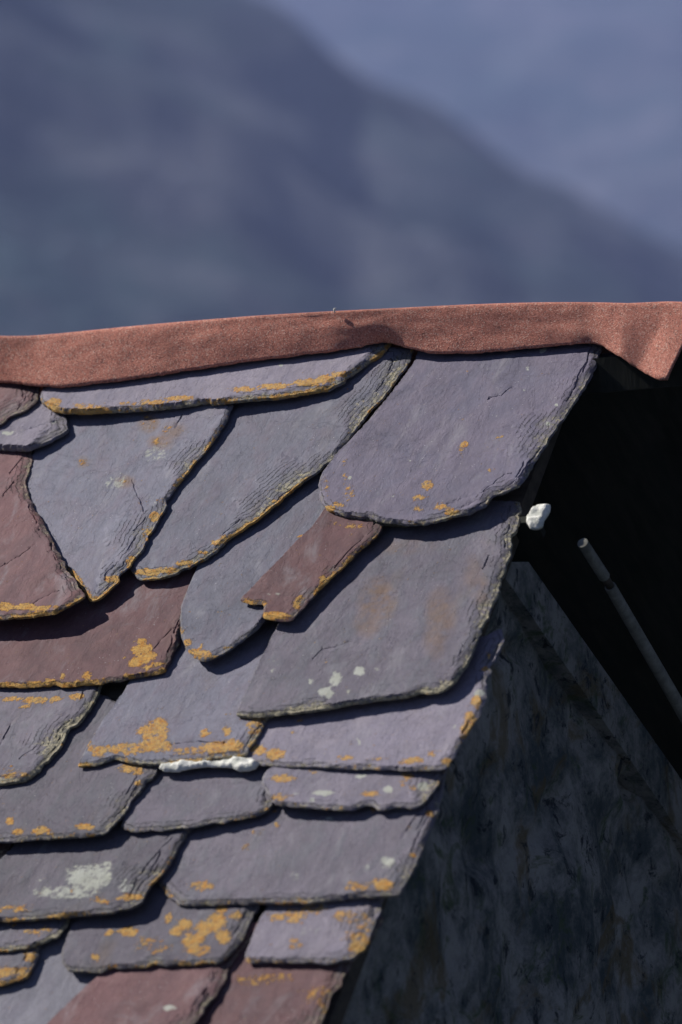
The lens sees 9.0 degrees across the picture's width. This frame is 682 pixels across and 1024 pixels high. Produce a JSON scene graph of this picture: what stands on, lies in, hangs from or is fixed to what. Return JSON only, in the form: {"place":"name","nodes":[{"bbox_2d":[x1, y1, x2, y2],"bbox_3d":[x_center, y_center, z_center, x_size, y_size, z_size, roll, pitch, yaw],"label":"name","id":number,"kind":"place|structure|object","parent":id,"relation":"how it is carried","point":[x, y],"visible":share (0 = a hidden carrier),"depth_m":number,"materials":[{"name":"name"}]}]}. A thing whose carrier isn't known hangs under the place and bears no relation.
{"place":"outdoors","nodes":[
{"label":"outdoors","id":0,"kind":"place"},
{"bbox_2d":[0,0,681,335],"bbox_3d":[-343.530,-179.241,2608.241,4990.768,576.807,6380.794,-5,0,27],"label":"mountain terrain","id":1,"kind":"structure","parent":0,"point":[165,161],"depth_m":1041.18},
{"bbox_2d":[11,350,681,1023],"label":"stone house","id":2,"kind":"structure","parent":1,"relation":"on","point":[545,884],"depth_m":5.96,"materials":[{"name":"grey stone"}]},
{"bbox_2d":[0,843,12,858],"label":"roof slate","id":3,"kind":"object","parent":2,"relation":"on","point":[5,848],"visible":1,"depth_m":5.67,"materials":[{"name":"grey stone"}]},
{"bbox_2d":[0,383,40,425],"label":"roof slate","id":4,"kind":"object","parent":2,"relation":"attached to","point":[16,399],"visible":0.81,"depth_m":6.40,"materials":[{"name":"brown stone"}]},
{"bbox_2d":[0,945,41,986],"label":"roof slate","id":5,"kind":"object","parent":2,"relation":"on","point":[19,965],"visible":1,"depth_m":5.48,"materials":[{"name":"grey stone"}]},
{"bbox_2d":[0,387,68,451],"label":"roof slate","id":6,"kind":"object","parent":2,"relation":"attached to","point":[38,424],"visible":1,"depth_m":6.33,"materials":[{"name":"grey stone"}]},
{"bbox_2d":[0,918,70,952],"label":"roof slate","id":7,"kind":"object","parent":2,"relation":"attached to","point":[16,936],"visible":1,"depth_m":5.51,"materials":[{"name":"grey stone"}]},
{"bbox_2d":[0,416,84,620],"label":"roof slate","id":8,"kind":"object","parent":2,"relation":"on","point":[37,579],"visible":1,"depth_m":6.08,"materials":[{"name":"brown stone"}]},
{"bbox_2d":[0,917,99,1023],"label":"roof slate","id":9,"kind":"object","parent":2,"relation":"on","point":[48,989],"visible":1,"depth_m":5.44,"materials":[{"name":"grey stone"}]},
{"bbox_2d":[0,685,102,785],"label":"roof slate","id":10,"kind":"object","parent":2,"relation":"attached to","point":[38,724],"visible":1,"depth_m":5.82,"materials":[{"name":"grey stone"}]},
{"bbox_2d":[0,694,158,842],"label":"roof slate","id":11,"kind":"object","parent":2,"relation":"on","point":[61,795],"visible":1,"depth_m":5.67,"materials":[{"name":"grey stone"}]},
{"bbox_2d":[0,818,192,922],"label":"roof slate","id":12,"kind":"object","parent":2,"relation":"on","point":[117,868],"visible":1,"depth_m":5.55,"materials":[{"name":"grey stone"}]},
{"bbox_2d":[0,565,197,688],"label":"roof slate","id":13,"kind":"object","parent":2,"relation":"attached to","point":[128,627],"visible":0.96,"depth_m":5.92,"materials":[{"name":"brown stone"}]},
{"bbox_2d":[26,387,233,601],"bbox_3d":[-0.352,-0.056,6.209,0.381,0.035,0.568,-5,42,27],"label":"roof slate","id":14,"kind":"object","parent":2,"relation":"attached to","point":[102,488],"visible":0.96,"depth_m":6.16,"materials":[{"name":"grey stone"}]},
{"bbox_2d":[47,922,257,1023],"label":"roof slate","id":15,"kind":"object","parent":2,"relation":"on","point":[155,994],"visible":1,"depth_m":5.35,"materials":[{"name":"red stone"}]},
{"bbox_2d":[61,882,260,972],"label":"roof slate","id":16,"kind":"object","parent":2,"relation":"attached to","point":[159,926],"visible":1,"depth_m":5.42,"materials":[{"name":"grey stone"}]},
{"bbox_2d":[78,619,277,767],"bbox_3d":[-0.180,0.237,5.748,0.286,0.038,0.300,-5,42,27],"label":"roof slate","id":17,"kind":"object","parent":2,"relation":"on","point":[185,705],"visible":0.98,"depth_m":5.72,"materials":[{"name":"grey stone"}]},
{"bbox_2d":[121,750,273,832],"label":"roof slate","id":18,"kind":"object","parent":2,"relation":"attached to","point":[186,799],"visible":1,"depth_m":5.58,"materials":[{"name":"grey stone"}]},
{"bbox_2d":[159,756,259,771],"bbox_3d":[-0.172,0.329,5.609,0.150,0.014,0.025,-5,42,27],"label":"stone fragment","id":19,"kind":"object","parent":18,"relation":"on","point":[241,764],"visible":1,"depth_m":5.61,"materials":[{"name":"white stone"}]},
{"bbox_2d":[40,342,392,414],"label":"roof slate","id":20,"kind":"object","parent":2,"relation":"attached to","point":[273,379],"visible":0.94,"depth_m":6.23,"materials":[{"name":"grey stone"}]},
{"bbox_2d":[180,474,324,661],"bbox_3d":[-0.107,0.071,5.903,0.239,0.038,0.400,-5,42,27],"label":"roof slate","id":21,"kind":"object","parent":2,"relation":"attached to","point":[218,618],"visible":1,"depth_m":5.90,"materials":[{"name":"grey stone"}]},
{"bbox_2d":[130,347,413,580],"bbox_3d":[-0.095,-0.081,6.087,0.324,0.030,0.504,-5,42,27],"label":"roof slate","id":22,"kind":"object","parent":2,"relation":"attached to","point":[257,462],"visible":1,"depth_m":6.07,"materials":[{"name":"grey stone"}]},
{"bbox_2d":[197,917,383,1023],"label":"roof slate","id":23,"kind":"object","parent":2,"relation":"on","point":[272,993],"visible":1,"depth_m":5.28,"materials":[{"name":"red stone"}]},
{"bbox_2d":[157,776,445,906],"bbox_3d":[-0.050,0.401,5.481,0.382,0.030,0.278,-5,42,27],"label":"roof slate","id":24,"kind":"object","parent":2,"relation":"attached to","point":[276,854],"visible":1,"depth_m":5.43,"materials":[{"name":"grey stone"}]},
{"bbox_2d":[245,898,383,964],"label":"roof slate","id":25,"kind":"object","parent":2,"relation":"attached to","point":[332,933],"visible":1,"depth_m":5.32,"materials":[{"name":"grey stone"}]},
{"bbox_2d":[0,301,681,396],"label":"ridge felt","id":26,"kind":"object","parent":2,"relation":"on","point":[645,338],"visible":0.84,"depth_m":6.18,"materials":[{"name":"brown fabric"}]},
{"bbox_2d":[262,766,447,810],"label":"roof slate","id":27,"kind":"object","parent":2,"relation":"attached to","point":[331,789],"visible":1,"depth_m":5.48,"materials":[{"name":"grey stone"}]},
{"bbox_2d":[244,629,504,770],"bbox_3d":[0.041,0.249,5.603,0.334,0.035,0.280,-5,42,27],"label":"roof slate","id":28,"kind":"object","parent":2,"relation":"on","point":[422,732],"visible":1,"depth_m":5.55,"materials":[{"name":"grey stone"}]},
{"bbox_2d":[237,500,521,717],"bbox_3d":[0.066,0.119,5.739,0.321,0.042,0.441,-5,42,27],"label":"roof slate","id":29,"kind":"object","parent":2,"relation":"on","point":[390,613],"visible":0.99,"depth_m":5.70,"materials":[{"name":"grey stone"}]},
{"bbox_2d":[240,508,383,621],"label":"roof slate","id":30,"kind":"object","parent":29,"relation":"on","point":[308,565],"visible":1,"depth_m":5.83,"materials":[{"name":"brown stone"}]},
{"bbox_2d":[318,343,601,525],"bbox_3d":[0.161,-0.122,5.972,0.360,0.039,0.435,-5,42,27],"label":"roof slate","id":31,"kind":"object","parent":2,"relation":"on","point":[436,438],"visible":0.94,"depth_m":5.95,"materials":[{"name":"grey stone"}]},
{"bbox_2d":[338,515,408,527],"bbox_3d":[0.044,0.009,5.873,0.127,0.032,0.017,-5,0,37],"label":"slate shim","id":32,"kind":"object","parent":31,"relation":"on","point":[384,524],"visible":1,"depth_m":5.86,"materials":[{"name":"grey stone"}]},
{"bbox_2d":[526,504,550,529],"bbox_3d":[0.262,0.006,5.767,0.033,0.016,0.046,-5,42,27],"label":"stone chip","id":33,"kind":"object","parent":2,"relation":"on","point":[537,515],"visible":1,"depth_m":5.76,"materials":[{"name":"white stone"}]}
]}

